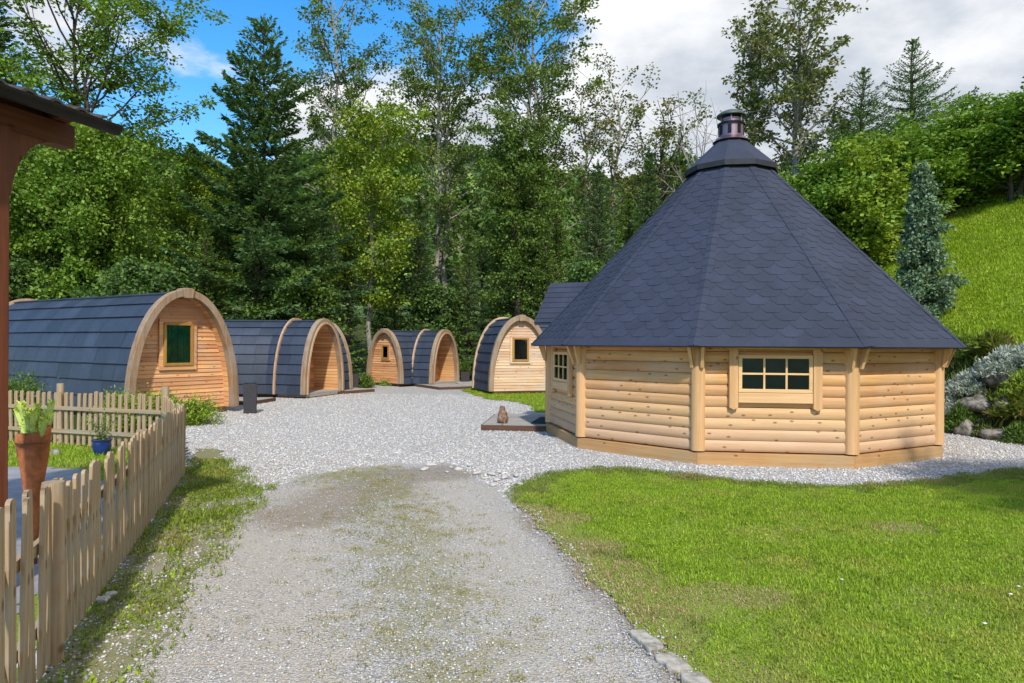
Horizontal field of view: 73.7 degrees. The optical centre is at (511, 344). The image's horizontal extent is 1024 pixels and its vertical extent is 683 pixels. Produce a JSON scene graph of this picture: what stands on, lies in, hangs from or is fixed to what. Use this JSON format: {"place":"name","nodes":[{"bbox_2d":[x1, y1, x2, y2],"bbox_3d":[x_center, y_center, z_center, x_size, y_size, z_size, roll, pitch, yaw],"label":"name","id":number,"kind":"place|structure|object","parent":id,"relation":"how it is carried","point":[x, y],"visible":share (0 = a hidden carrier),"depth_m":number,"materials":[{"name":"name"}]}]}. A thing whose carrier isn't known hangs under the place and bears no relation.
{"place":"outdoors","nodes":[
{"label":"outdoors","id":0,"kind":"place"},
{"bbox_2d":[8,467,126,613],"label":"garden paving","id":1,"kind":"structure","parent":0,"point":[15,489],"depth_m":6.85,"materials":[{"name":"grey stone"}]},
{"bbox_2d":[13,398,55,563],"bbox_3d":[-3.324,0.953,4.750,0.290,1.154,0.220,0,0,0],"label":"garden vase","id":2,"kind":"object","parent":1,"relation":"on","point":[33,440],"visible":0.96,"depth_m":4.70,"materials":[{"name":"terracotta"},{"name":"soil"},{"name":"green leaf"}]},
{"bbox_2d":[0,78,122,509],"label":"shelter","id":3,"kind":"object","parent":1,"relation":"on","point":[30,118],"visible":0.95,"depth_m":4.18,"materials":[{"name":"wood"}]},
{"bbox_2d":[8,437,186,671],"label":"garden turf","id":4,"kind":"structure","parent":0,"point":[36,595],"depth_m":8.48,"materials":[{"name":"green plant"}]},
{"bbox_2d":[0,404,183,682],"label":"picket fence","id":5,"kind":"object","parent":4,"relation":"on","point":[80,562],"visible":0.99,"depth_m":3.60,"materials":[{"name":"brown wood"}]},
{"bbox_2d":[8,383,185,473],"bbox_3d":[-6.442,1.076,9.955,6.647,0.970,1.109,0,0,29],"label":"picket fence","id":6,"kind":"object","parent":4,"relation":"on","point":[60,430],"visible":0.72,"depth_m":10.03,"materials":[{"name":"brown wood"}]},
{"bbox_2d":[87,407,116,454],"bbox_3d":[-5.633,1.184,9.386,0.528,0.664,0.354,0,0,45],"label":"flower pot","id":7,"kind":"object","parent":4,"relation":"on","point":[101,443],"visible":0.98,"depth_m":9.31,"materials":[{"name":"blue ceramic"}]},
{"bbox_2d":[17,448,278,682],"bbox_3d":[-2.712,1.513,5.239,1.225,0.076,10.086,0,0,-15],"label":"verge","id":8,"kind":"structure","parent":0,"point":[112,655],"depth_m":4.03,"materials":[{"name":"green plant"}]},
{"bbox_2d":[35,483,257,682],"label":"verge stones","id":9,"kind":"object","parent":8,"relation":"on","point":[127,636],"visible":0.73,"depth_m":3.76,"materials":[{"name":"grey gravel"}]},
{"bbox_2d":[114,462,680,682],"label":"driveway","id":10,"kind":"structure","parent":0,"point":[527,647],"depth_m":4.18,"materials":[{"name":"grey gravel"}]},
{"bbox_2d":[207,465,677,682],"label":"drive tufts","id":11,"kind":"object","parent":10,"relation":"on","point":[387,527],"visible":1,"depth_m":4.29,"materials":[{"name":"green plant"}]},
{"bbox_2d":[189,467,612,682],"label":"grass patches","id":12,"kind":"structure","parent":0,"point":[405,568],"depth_m":4.71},
{"bbox_2d":[47,148,788,317],"bbox_3d":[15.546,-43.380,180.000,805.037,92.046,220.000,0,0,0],"label":"hills","id":13,"kind":"structure","parent":0,"point":[361,283],"depth_m":94.54,"materials":[{"name":"green plant"}]},
{"bbox_2d":[95,130,682,305],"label":"hillside wood","id":14,"kind":"object","parent":13,"relation":"on","point":[464,200],"visible":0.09,"depth_m":110.92,"materials":[{"name":"green plant"}]},
{"bbox_2d":[461,388,544,411],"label":"patch grass","id":15,"kind":"structure","parent":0,"point":[513,396],"depth_m":19.63,"materials":[{"name":"green plant"}]},
{"bbox_2d":[472,315,548,393],"bbox_3d":[0.264,0.329,22.664,3.312,2.485,3.010,0,0,-26],"label":"camping pod","id":16,"kind":"object","parent":15,"relation":"on","point":[508,357],"visible":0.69,"depth_m":21.31,"materials":[{"name":"wood"}]},
{"bbox_2d":[510,336,530,363],"bbox_3d":[0.265,0.169,21.264,0.680,0.866,0.066,0,0,-19],"label":"window","id":17,"kind":"structure","parent":16,"relation":"in","point":[520,346],"depth_m":21.27,"materials":[{"name":"brown wood"}]},
{"bbox_2d":[0,0,1023,177],"label":"sky","id":18,"kind":"structure","parent":0,"point":[983,40],"materials":[{"name":"blue"}]},
{"bbox_2d":[8,317,1023,454],"bbox_3d":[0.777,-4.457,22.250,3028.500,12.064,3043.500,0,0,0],"label":"ground","id":19,"kind":"structure","parent":0,"point":[1006,423],"depth_m":13.12,"materials":[{"name":"green plant"}]},
{"bbox_2d":[0,0,33,150],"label":"fir tree","id":20,"kind":"object","parent":19,"relation":"on","point":[6,37],"visible":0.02,"depth_m":24.14,"materials":[{"name":"green plant"}]},
{"bbox_2d":[9,254,60,301],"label":"undergrowth bush","id":21,"kind":"object","parent":19,"relation":"on","point":[17,271],"visible":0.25,"depth_m":20.64,"materials":[{"name":"green plant"}]},
{"bbox_2d":[8,364,74,425],"bbox_3d":[-8.753,0.956,12.182,1.902,1.199,1.313,0,0,0],"label":"garden shrub","id":22,"kind":"object","parent":19,"relation":"on","point":[24,386],"visible":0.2,"depth_m":12.10,"materials":[{"name":"green plant"}]},
{"bbox_2d":[9,144,107,281],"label":"broadleaf tree","id":23,"kind":"object","parent":19,"relation":"on","point":[28,155],"visible":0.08,"depth_m":22.14,"materials":[{"name":"green plant"}]},
{"bbox_2d":[9,119,184,299],"bbox_3d":[-13.808,-2.801,22.246,5.889,9.164,5.736,0,0,0],"label":"broadleaf tree","id":24,"kind":"object","parent":19,"relation":"on","point":[105,186],"visible":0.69,"depth_m":21.11,"materials":[{"name":"green plant"}]},
{"bbox_2d":[0,0,231,272],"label":"broadleaf tree","id":25,"kind":"object","parent":19,"relation":"on","point":[33,77],"visible":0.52,"depth_m":24.91,"materials":[{"name":"green plant"}]},
{"bbox_2d":[86,383,160,429],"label":"juniper shrub","id":26,"kind":"object","parent":19,"relation":"on","point":[136,406],"visible":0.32,"depth_m":12.13,"materials":[{"name":"green plant"}]},
{"bbox_2d":[8,288,238,415],"bbox_3d":[-9.840,0.155,16.257,7.140,2.713,2.570,0,0,32],"label":"camping pod","id":27,"kind":"object","parent":19,"relation":"on","point":[179,340],"visible":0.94,"depth_m":14.78,"materials":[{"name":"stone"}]},
{"bbox_2d":[158,319,196,369],"bbox_3d":[-7.123,0.006,14.581,0.066,1.082,0.850,0,0,32],"label":"window","id":28,"kind":"structure","parent":27,"relation":"in","point":[175,335],"depth_m":14.57,"materials":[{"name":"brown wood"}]},
{"bbox_2d":[66,253,198,297],"bbox_3d":[-11.268,-0.471,20.374,3.539,4.513,3.808,0,0,0],"label":"undergrowth bush","id":29,"kind":"object","parent":19,"relation":"on","point":[123,278],"visible":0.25,"depth_m":19.96,"materials":[{"name":"green plant"}]},
{"bbox_2d":[131,139,270,319],"bbox_3d":[-13.918,-3.604,30.057,5.872,10.769,6.217,0,0,-33],"label":"broadleaf tree","id":30,"kind":"object","parent":19,"relation":"on","point":[185,219],"visible":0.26,"depth_m":28.97,"materials":[{"name":"green plant"}]},
{"bbox_2d":[184,222,236,319],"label":"young spruce","id":31,"kind":"object","parent":19,"relation":"on","point":[206,232],"visible":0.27,"depth_m":22.73,"materials":[{"name":"green plant"}]},
{"bbox_2d":[180,210,245,314],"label":"spruce tree","id":32,"kind":"object","parent":19,"relation":"on","point":[216,244],"visible":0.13,"depth_m":23.95,"materials":[{"name":"green plant"}]},
{"bbox_2d":[226,229,275,319],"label":"young spruce","id":33,"kind":"object","parent":19,"relation":"on","point":[255,272],"visible":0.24,"depth_m":24.18,"materials":[{"name":"green plant"}]},
{"bbox_2d":[159,14,380,363],"bbox_3d":[-8.932,-4.991,25.212,8.329,14.289,8.602,0,0,31],"label":"spruce tree","id":34,"kind":"object","parent":19,"relation":"on","point":[265,119],"visible":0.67,"depth_m":24.12,"materials":[{"name":"green plant"}]},
{"bbox_2d":[240,265,351,334],"bbox_3d":[-7.744,-0.493,24.642,3.850,4.600,3.349,0,0,-14],"label":"undergrowth bush","id":35,"kind":"object","parent":19,"relation":"on","point":[318,297],"visible":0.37,"depth_m":24.05,"materials":[{"name":"green plant"}]},
{"bbox_2d":[265,201,366,370],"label":"spruce tree","id":36,"kind":"object","parent":19,"relation":"on","point":[306,259],"visible":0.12,"depth_m":26.38,"materials":[{"name":"green plant"}]},
{"bbox_2d":[301,177,365,374],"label":"spruce tree","id":37,"kind":"object","parent":19,"relation":"on","point":[325,232],"visible":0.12,"depth_m":31.88,"materials":[{"name":"green plant"}]},
{"bbox_2d":[271,0,409,349],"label":"ash tree","id":38,"kind":"object","parent":19,"relation":"on","point":[325,137],"visible":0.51,"depth_m":33.45,"materials":[{"name":"green plant"}]},
{"bbox_2d":[333,243,368,375],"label":"young spruce","id":39,"kind":"object","parent":19,"relation":"on","point":[349,317],"visible":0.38,"depth_m":28.22,"materials":[{"name":"green plant"}]},
{"bbox_2d":[309,93,437,352],"bbox_3d":[-5.788,-4.441,28.401,5.416,12.496,5.308,0,0,0],"label":"maple tree","id":40,"kind":"object","parent":19,"relation":"on","point":[363,126],"visible":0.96,"depth_m":27.95,"materials":[{"name":"green plant"}]},
{"bbox_2d":[359,231,415,374],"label":"young spruce","id":41,"kind":"object","parent":19,"relation":"on","point":[387,315],"visible":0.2,"depth_m":31.07,"materials":[{"name":"green plant"}]},
{"bbox_2d":[380,199,460,378],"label":"spruce tree","id":42,"kind":"object","parent":19,"relation":"on","point":[419,257],"visible":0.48,"depth_m":30.83,"materials":[{"name":"green plant"}]},
{"bbox_2d":[389,279,476,377],"bbox_3d":[-3.459,-0.618,30.886,3.718,4.898,4.233,0,0,0],"label":"undergrowth bush","id":43,"kind":"object","parent":19,"relation":"on","point":[438,310],"visible":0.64,"depth_m":30.40,"materials":[{"name":"green plant"}]},
{"bbox_2d":[374,0,505,307],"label":"ash tree","id":44,"kind":"object","parent":19,"relation":"on","point":[451,163],"visible":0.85,"depth_m":32.60,"materials":[{"name":"green plant"}]},
{"bbox_2d":[444,229,486,378],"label":"young spruce","id":45,"kind":"object","parent":19,"relation":"on","point":[467,283],"visible":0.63,"depth_m":30.68,"materials":[{"name":"green plant"}]},
{"bbox_2d":[457,224,502,375],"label":"spruce tree","id":46,"kind":"object","parent":19,"relation":"on","point":[483,264],"visible":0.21,"depth_m":32.90,"materials":[{"name":"green plant"}]},
{"bbox_2d":[462,223,513,373],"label":"young spruce","id":47,"kind":"object","parent":19,"relation":"on","point":[493,266],"visible":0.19,"depth_m":28.66,"materials":[{"name":"green plant"}]},
{"bbox_2d":[466,102,577,320],"bbox_3d":[0.241,-3.970,27.845,3.864,11.641,4.001,0,0,-33],"label":"ivy tree","id":48,"kind":"object","parent":19,"relation":"on","point":[509,207],"visible":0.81,"depth_m":27.50,"materials":[{"name":"green plant"}]},
{"bbox_2d":[451,0,619,319],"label":"ash tree","id":49,"kind":"object","parent":19,"relation":"on","point":[508,83],"visible":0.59,"depth_m":29.83,"materials":[{"name":"green plant"}]},
{"bbox_2d":[175,121,908,346],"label":"forest","id":50,"kind":"object","parent":19,"relation":"on","point":[682,162],"visible":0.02,"depth_m":38.37,"materials":[{"name":"green plant"}]},
{"bbox_2d":[521,219,563,315],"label":"young spruce","id":51,"kind":"object","parent":19,"relation":"on","point":[545,259],"visible":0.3,"depth_m":27.21,"materials":[{"name":"green plant"}]},
{"bbox_2d":[529,189,577,312],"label":"spruce tree","id":52,"kind":"object","parent":19,"relation":"on","point":[556,239],"visible":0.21,"depth_m":28.86,"materials":[{"name":"green plant"}]},
{"bbox_2d":[560,254,604,282],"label":"undergrowth bush","id":53,"kind":"object","parent":19,"relation":"on","point":[587,270],"visible":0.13,"depth_m":24.52,"materials":[{"name":"green plant"}]},
{"bbox_2d":[566,159,623,279],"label":"spruce tree","id":54,"kind":"object","parent":19,"relation":"on","point":[598,227],"visible":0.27,"depth_m":26.85,"materials":[{"name":"green plant"}]},
{"bbox_2d":[546,43,669,263],"bbox_3d":[4.396,-6.239,31.978,5.804,16.169,4.531,0,0,32],"label":"ash tree","id":55,"kind":"object","parent":19,"relation":"on","point":[616,133],"visible":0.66,"depth_m":31.89,"materials":[{"name":"green plant"}]},
{"bbox_2d":[616,189,637,250],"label":"spruce tree","id":56,"kind":"object","parent":19,"relation":"on","point":[628,213],"visible":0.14,"depth_m":29.43,"materials":[{"name":"green plant"}]},
{"bbox_2d":[629,149,662,232],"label":"spruce tree","id":57,"kind":"object","parent":19,"relation":"on","point":[649,211],"visible":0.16,"depth_m":26.89,"materials":[{"name":"green plant"}]},
{"bbox_2d":[604,88,720,253],"bbox_3d":[6.623,-4.752,30.380,5.534,13.225,5.586,0,0,0],"label":"ash tree","id":58,"kind":"object","parent":19,"relation":"on","point":[666,134],"visible":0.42,"depth_m":29.73,"materials":[{"name":"leaf"},{"name":"pale bark"}]},
{"bbox_2d":[642,93,718,205],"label":"bare tree","id":59,"kind":"object","parent":19,"relation":"on","point":[689,149],"visible":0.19,"depth_m":27.29,"materials":[{"name":"brown plant"}]},
{"bbox_2d":[944,398,978,432],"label":"bank plant","id":60,"kind":"object","parent":19,"relation":"on","point":[956,415],"visible":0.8,"depth_m":12.22,"materials":[{"name":"green plant"}]},
{"bbox_2d":[952,419,975,435],"bbox_3d":[8.088,1.518,12.200,0.380,0.395,0.653,0,0,31],"label":"bank rock","id":61,"kind":"object","parent":19,"relation":"on","point":[965,427],"visible":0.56,"depth_m":12.00,"materials":[{"name":"grey stone"}]},
{"bbox_2d":[944,368,988,396],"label":"bank plant","id":62,"kind":"object","parent":19,"relation":"on","point":[963,380],"visible":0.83,"depth_m":12.55,"materials":[{"name":"grey plant"}]},
{"bbox_2d":[958,393,990,412],"bbox_3d":[8.347,1.122,12.277,0.570,0.468,0.614,0,0,19],"label":"bank rock","id":63,"kind":"object","parent":19,"relation":"on","point":[976,403],"visible":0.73,"depth_m":12.15,"materials":[{"name":"grey stone"}]},
{"bbox_2d":[944,327,1020,422],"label":"bank grass","id":64,"kind":"structure","parent":19,"relation":"on","point":[965,368],"depth_m":12.96,"materials":[{"name":"green plant"}]},
{"bbox_2d":[969,415,996,438],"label":"bank plant","id":65,"kind":"object","parent":19,"relation":"on","point":[980,425],"visible":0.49,"depth_m":11.73,"materials":[{"name":"green plant"}]},
{"bbox_2d":[984,361,1010,387],"bbox_3d":[8.756,0.559,12.214,0.503,0.521,0.504,0,0,43],"label":"bank rock","id":66,"kind":"object","parent":19,"relation":"on","point":[990,381],"visible":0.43,"depth_m":12.13,"materials":[{"name":"grey stone"}]},
{"bbox_2d":[972,343,1023,377],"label":"bank plant","id":67,"kind":"object","parent":19,"relation":"on","point":[994,359],"visible":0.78,"depth_m":12.15,"materials":[{"name":"grey plant"}]},
{"bbox_2d":[982,380,1023,427],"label":"bank plant","id":68,"kind":"object","parent":19,"relation":"on","point":[1015,406],"visible":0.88,"depth_m":11.40,"materials":[{"name":"green plant"}]},
{"bbox_2d":[997,366,1023,394],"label":"bank plant","id":69,"kind":"object","parent":19,"relation":"on","point":[1018,376],"visible":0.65,"depth_m":11.62,"materials":[{"name":"green plant"}]},
{"bbox_2d":[999,416,1023,442],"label":"bank plant","id":70,"kind":"object","parent":19,"relation":"on","point":[1015,429],"visible":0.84,"depth_m":11.10,"materials":[{"name":"green plant"}]},
{"bbox_2d":[43,381,1023,682],"bbox_3d":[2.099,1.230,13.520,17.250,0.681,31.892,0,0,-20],"label":"gravel yard","id":71,"kind":"structure","parent":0,"point":[413,393],"depth_m":10.64,"materials":[{"name":"grey gravel"}]},
{"bbox_2d":[139,383,229,426],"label":"juniper shrub","id":72,"kind":"object","parent":71,"relation":"on","point":[199,412],"visible":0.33,"depth_m":12.82,"materials":[{"name":"green plant"}]},
{"bbox_2d":[243,383,256,413],"bbox_3d":[-5.784,1.187,15.087,0.284,0.656,0.284,0,0,-17],"label":"bollard","id":73,"kind":"object","parent":71,"relation":"on","point":[249,397],"visible":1,"depth_m":14.96,"materials":[{"name":"metal"}]},
{"bbox_2d":[224,318,352,397],"bbox_3d":[-7.820,0.366,20.826,5.522,2.315,3.643,0,0,0],"label":"camping pod","id":74,"kind":"object","parent":71,"relation":"on","point":[295,358],"visible":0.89,"depth_m":19.61,"materials":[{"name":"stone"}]},
{"bbox_2d":[366,328,459,386],"bbox_3d":[-3.814,0.480,25.798,2.889,2.135,2.582,0,0,27],"label":"camping pod","id":75,"kind":"object","parent":71,"relation":"on","point":[400,358],"visible":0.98,"depth_m":25.12,"materials":[{"name":"wood"}]},
{"bbox_2d":[413,383,471,389],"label":"deck","id":76,"kind":"structure","parent":71,"relation":"on","point":[445,386],"depth_m":23.78,"materials":[{"name":"grey wood"}]},
{"bbox_2d":[481,413,545,431],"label":"deck","id":77,"kind":"structure","parent":71,"relation":"on","point":[518,422],"depth_m":12.35,"materials":[{"name":"grey wood"}]},
{"bbox_2d":[629,629,663,653],"bbox_3d":[0.704,1.564,3.551,0.110,0.080,0.236,0,0,-17],"label":"kerb stone","id":78,"kind":"object","parent":71,"relation":"on","point":[651,644],"visible":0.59,"depth_m":3.52,"materials":[{"name":"concrete"}]},
{"bbox_2d":[654,652,692,674],"bbox_3d":[0.779,1.569,3.309,0.121,0.072,0.199,0,0,-19],"label":"kerb stone","id":79,"kind":"object","parent":71,"relation":"on","point":[669,660],"visible":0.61,"depth_m":3.29,"materials":[{"name":"concrete"}]},
{"bbox_2d":[680,672,711,682],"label":"kerb stone","id":80,"kind":"object","parent":71,"relation":"on","point":[692,677],"visible":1,"depth_m":3.11,"materials":[{"name":"concrete"}]},
{"bbox_2d":[531,109,966,468],"bbox_3d":[3.774,-1.220,11.803,6.863,5.645,6.788,0,0,0],"label":"grill hut","id":81,"kind":"object","parent":71,"relation":"on","point":[737,292],"visible":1,"depth_m":9.41,"materials":[{"name":"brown wood"}]},
{"bbox_2d":[551,346,572,397],"bbox_3d":[0.820,0.387,11.231,0.085,0.904,1.240,0,0,-11],"label":"window","id":82,"kind":"structure","parent":81,"relation":"in","point":[561,363],"depth_m":11.14,"materials":[{"name":"brown wood"}]},
{"bbox_2d":[725,347,825,410],"bbox_3d":[3.399,0.402,8.826,1.240,0.904,0.085,0,0,7],"label":"window","id":83,"kind":"structure","parent":81,"relation":"in","point":[791,379],"depth_m":8.81,"materials":[{"name":"brown wood"}]},
{"bbox_2d":[504,464,1023,682],"bbox_3d":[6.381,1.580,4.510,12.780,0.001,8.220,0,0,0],"label":"lawn","id":84,"kind":"structure","parent":0,"point":[708,671],"depth_m":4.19,"materials":[{"name":"green plant"}]},
{"bbox_2d":[511,467,695,682],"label":"pebbles","id":85,"kind":"object","parent":84,"relation":"on","point":[622,620],"visible":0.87,"depth_m":4.66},
{"bbox_2d":[546,470,1023,682],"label":"clover","id":86,"kind":"object","parent":84,"relation":"on","point":[920,632],"visible":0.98,"depth_m":5.08,"materials":[{"name":"green plant"}]},
{"bbox_2d":[863,173,1023,356],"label":"hillside","id":87,"kind":"structure","parent":0,"point":[956,288],"depth_m":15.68,"materials":[{"name":"green plant"}]},
{"bbox_2d":[721,6,788,146],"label":"ash tree","id":88,"kind":"object","parent":87,"relation":"on","point":[755,58],"visible":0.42,"depth_m":26.89,"materials":[{"name":"green plant"}]},
{"bbox_2d":[721,0,868,177],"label":"ash tree","id":89,"kind":"object","parent":87,"relation":"on","point":[801,100],"visible":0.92,"depth_m":24.48,"materials":[{"name":"green plant"}]},
{"bbox_2d":[777,147,903,246],"bbox_3d":[8.478,-2.774,19.536,4.611,5.454,3.797,0,0,0],"label":"hazel bush","id":90,"kind":"object","parent":87,"relation":"on","point":[824,204],"visible":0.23,"depth_m":18.93,"materials":[{"name":"green plant"}]},
{"bbox_2d":[798,132,930,267],"bbox_3d":[9.826,-3.837,19.405,3.911,4.216,3.513,0,0,-35],"label":"hazel bush","id":91,"kind":"object","parent":87,"relation":"on","point":[880,191],"visible":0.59,"depth_m":18.59,"materials":[{"name":"green plant"}]},
{"bbox_2d":[793,67,961,209],"bbox_3d":[12.094,-6.654,24.000,6.589,6.247,6.431,0,0,0],"label":"fir tree","id":92,"kind":"object","parent":87,"relation":"on","point":[859,117],"visible":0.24,"depth_m":23.76,"materials":[{"name":"green plant"}]},
{"bbox_2d":[828,37,978,161],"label":"fir tree","id":93,"kind":"object","parent":87,"relation":"on","point":[913,97],"visible":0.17,"depth_m":24.65,"materials":[{"name":"green plant"}]},
{"bbox_2d":[828,111,979,241],"bbox_3d":[11.618,-4.862,21.106,4.133,3.954,4.470,0,0,0],"label":"hazel bush","id":94,"kind":"object","parent":87,"relation":"on","point":[943,169],"visible":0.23,"depth_m":19.87,"materials":[{"name":"green plant"}]},
{"bbox_2d":[889,157,972,321],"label":"blue spruce","id":95,"kind":"object","parent":87,"relation":"on","point":[919,267],"visible":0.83,"depth_m":14.76,"materials":[{"name":"green plant"}]},
{"bbox_2d":[855,91,1023,216],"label":"hazel bush","id":96,"kind":"object","parent":87,"relation":"on","point":[974,195],"visible":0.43,"depth_m":20.37,"materials":[{"name":"green plant"}]},
{"bbox_2d":[930,91,1021,176],"bbox_3d":[15.837,-6.725,22.713,4.574,3.440,4.782,0,0,0],"label":"hazel bush","id":97,"kind":"object","parent":87,"relation":"on","point":[965,100],"visible":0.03,"depth_m":22.18,"materials":[{"name":"green plant"}]},
{"bbox_2d":[935,76,1023,202],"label":"hazel bush","id":98,"kind":"object","parent":87,"relation":"on","point":[1010,101],"visible":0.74,"depth_m":20.04,"materials":[{"name":"green plant"}]},
{"bbox_2d":[964,325,1016,358],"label":"bank plant","id":99,"kind":"object","parent":87,"relation":"on","point":[987,340],"visible":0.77,"depth_m":12.76,"materials":[{"name":"green plant"}]},
{"bbox_2d":[1001,341,1023,367],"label":"bank plant","id":100,"kind":"object","parent":87,"relation":"on","point":[1019,356],"visible":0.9,"depth_m":11.93,"materials":[{"name":"grey plant"}]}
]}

